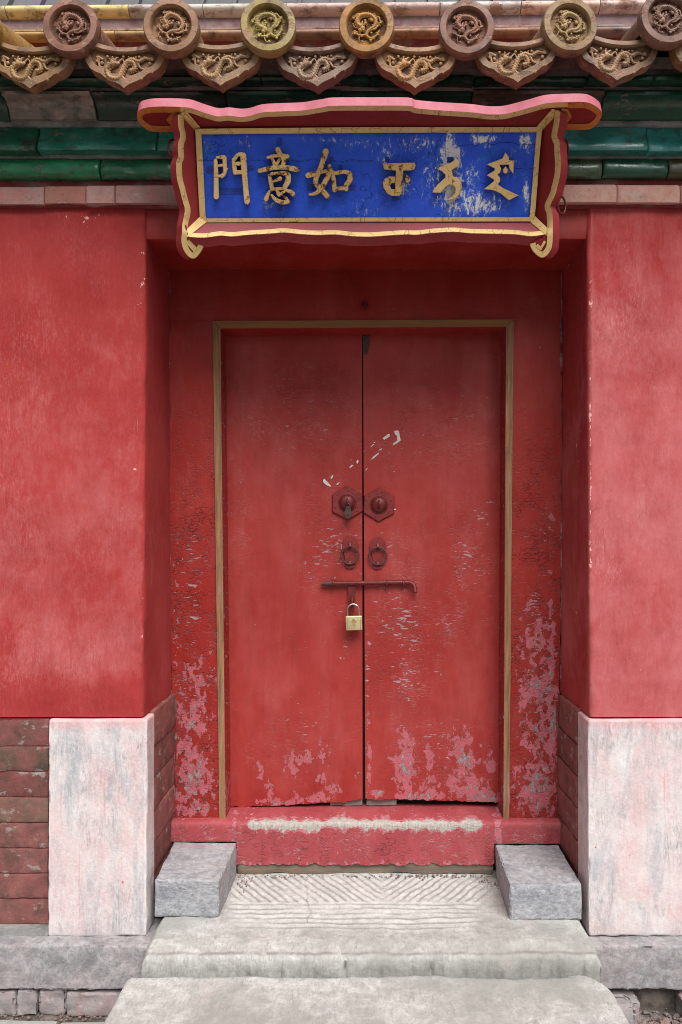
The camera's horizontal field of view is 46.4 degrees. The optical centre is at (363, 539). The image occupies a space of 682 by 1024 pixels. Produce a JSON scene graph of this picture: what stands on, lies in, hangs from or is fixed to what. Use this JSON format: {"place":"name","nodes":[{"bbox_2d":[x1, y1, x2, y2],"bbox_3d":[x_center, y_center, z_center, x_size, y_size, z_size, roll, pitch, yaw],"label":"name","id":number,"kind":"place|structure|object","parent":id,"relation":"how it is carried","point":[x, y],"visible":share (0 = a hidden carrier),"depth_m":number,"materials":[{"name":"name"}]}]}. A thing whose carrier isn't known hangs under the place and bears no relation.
{"place":"outdoors","nodes":[
{"label":"outdoors","id":0,"kind":"place"},
{"bbox_2d":[0,0,556,5],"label":"building","id":1,"kind":"structure","parent":0,"point":[53,2],"depth_m":12.39,"materials":[{"name":"ceramic"}]},
{"bbox_2d":[0,853,681,1023],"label":"ground","id":2,"kind":"structure","parent":0,"point":[50,1018],"depth_m":2.87,"materials":[{"name":"stone"}]},
{"bbox_2d":[0,208,175,1016],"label":"wall","id":3,"kind":"structure","parent":2,"relation":"on","point":[87,725],"depth_m":3.01,"materials":[{"name":"red paint"}]},
{"bbox_2d":[0,69,681,208],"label":"cornice","id":4,"kind":"structure","parent":3,"relation":"on","point":[80,138],"depth_m":2.97,"materials":[{"name":"green ceramic"}]},
{"bbox_2d":[0,0,681,95],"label":"roof","id":5,"kind":"object","parent":4,"relation":"on","point":[414,48],"depth_m":2.75,"materials":[{"name":"ceramic"}]},
{"bbox_2d":[137,93,601,259],"bbox_3d":[0.019,-1.274,2.831,1.613,0.472,0.317,0,0,0],"label":"name board","id":6,"kind":"object","parent":3,"relation":"attached to","point":[365,171],"visible":1,"depth_m":2.87,"materials":[{"name":"blue paint"}]},
{"bbox_2d":[104,975,628,1023],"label":"stone step","id":7,"kind":"object","parent":2,"relation":"on","point":[437,999],"visible":1,"depth_m":2.58,"materials":[{"name":"grey stone"}]},
{"bbox_2d":[141,870,601,982],"bbox_3d":[0.028,1.506,3.079,1.592,0.187,0.682,0,0,0],"label":"stone step","id":8,"kind":"object","parent":2,"relation":"on","point":[340,925],"visible":0.77,"depth_m":2.86,"materials":[{"name":"grey stone"}]},
{"bbox_2d":[154,842,236,917],"bbox_3d":[-0.668,1.350,3.174,0.268,0.147,0.380,0,0,0],"label":"bearing stone","id":9,"kind":"object","parent":8,"relation":"on","point":[195,879],"visible":1,"depth_m":3.02,"materials":[{"name":"grey stone"}]},
{"bbox_2d":[171,803,560,874],"bbox_3d":[0.007,1.311,3.482,1.705,0.239,0.242,0,0,0],"label":"threshold","id":10,"kind":"object","parent":8,"relation":"on","point":[414,838],"visible":0.97,"depth_m":3.37,"materials":[{"name":"paint"}]},
{"bbox_2d":[146,209,586,818],"bbox_3d":[0.015,-0.044,3.333,1.834,2.517,0.534,0,0,0],"label":"door frame","id":11,"kind":"object","parent":10,"relation":"on","point":[512,295],"visible":0.94,"depth_m":3.42,"materials":[{"name":"paint"}]},
{"bbox_2d":[226,335,362,806],"bbox_3d":[-0.326,0.128,3.546,0.648,2.136,0.106,0,0,0],"label":"door leaf","id":12,"kind":"object","parent":11,"relation":"attached to","point":[294,445],"visible":0.91,"depth_m":3.54,"materials":[{"name":"paint"}]},
{"bbox_2d":[186,338,560,852],"bbox_3d":[0.000,0.130,4.630,2.100,2.620,1.940,0,0,0],"label":"door gap","id":13,"kind":"object","parent":11,"relation":"in","point":[364,800],"visible":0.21,"depth_m":3.66,"materials":[{"name":"paint"}]},
{"bbox_2d":[363,335,500,805],"bbox_3d":[0.321,0.127,3.546,0.648,2.135,0.106,0,0,0],"label":"door leaf","id":14,"kind":"object","parent":11,"relation":"attached to","point":[431,420],"visible":0.94,"depth_m":3.54,"materials":[{"name":"paint"}]},
{"bbox_2d":[321,580,416,614],"bbox_3d":[0.027,0.257,3.521,0.424,0.159,0.047,0,0,0],"label":"sliding bolt","id":15,"kind":"object","parent":14,"relation":"attached to","point":[352,589],"visible":1,"depth_m":3.52,"materials":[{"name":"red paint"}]},
{"bbox_2d":[345,603,361,629],"bbox_3d":[-0.040,0.339,3.500,0.074,0.118,0.031,0,0,0],"label":"padlock","id":16,"kind":"object","parent":15,"relation":"hanging from","point":[353,622],"visible":1,"depth_m":3.48,"materials":[{"name":"gold metal"}]},
{"bbox_2d":[237,873,498,892],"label":"paint crumbs","id":17,"kind":"object","parent":8,"relation":"on","point":[441,875],"visible":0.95,"depth_m":3.34,"materials":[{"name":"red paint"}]},
{"bbox_2d":[495,845,581,919],"bbox_3d":[0.686,1.355,3.166,0.281,0.138,0.399,0,0,0],"label":"bearing stone","id":18,"kind":"object","parent":8,"relation":"on","point":[538,881],"visible":1,"depth_m":3.00,"materials":[{"name":"grey stone"}]},
{"bbox_2d":[557,208,681,1021],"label":"wall","id":19,"kind":"structure","parent":2,"relation":"on","point":[619,785],"depth_m":3.02,"materials":[{"name":"red paint"}]},
{"bbox_2d":[613,994,636,1023],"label":"loose stone","id":20,"kind":"object","parent":2,"relation":"on","point":[626,1005],"visible":0.4,"depth_m":2.81,"materials":[{"name":"stone"}]},
{"bbox_2d":[0,1008,681,1023],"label":"rubble","id":21,"kind":"object","parent":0,"point":[654,1017],"visible":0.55,"depth_m":2.86,"materials":[{"name":"grey stone"}]}
]}

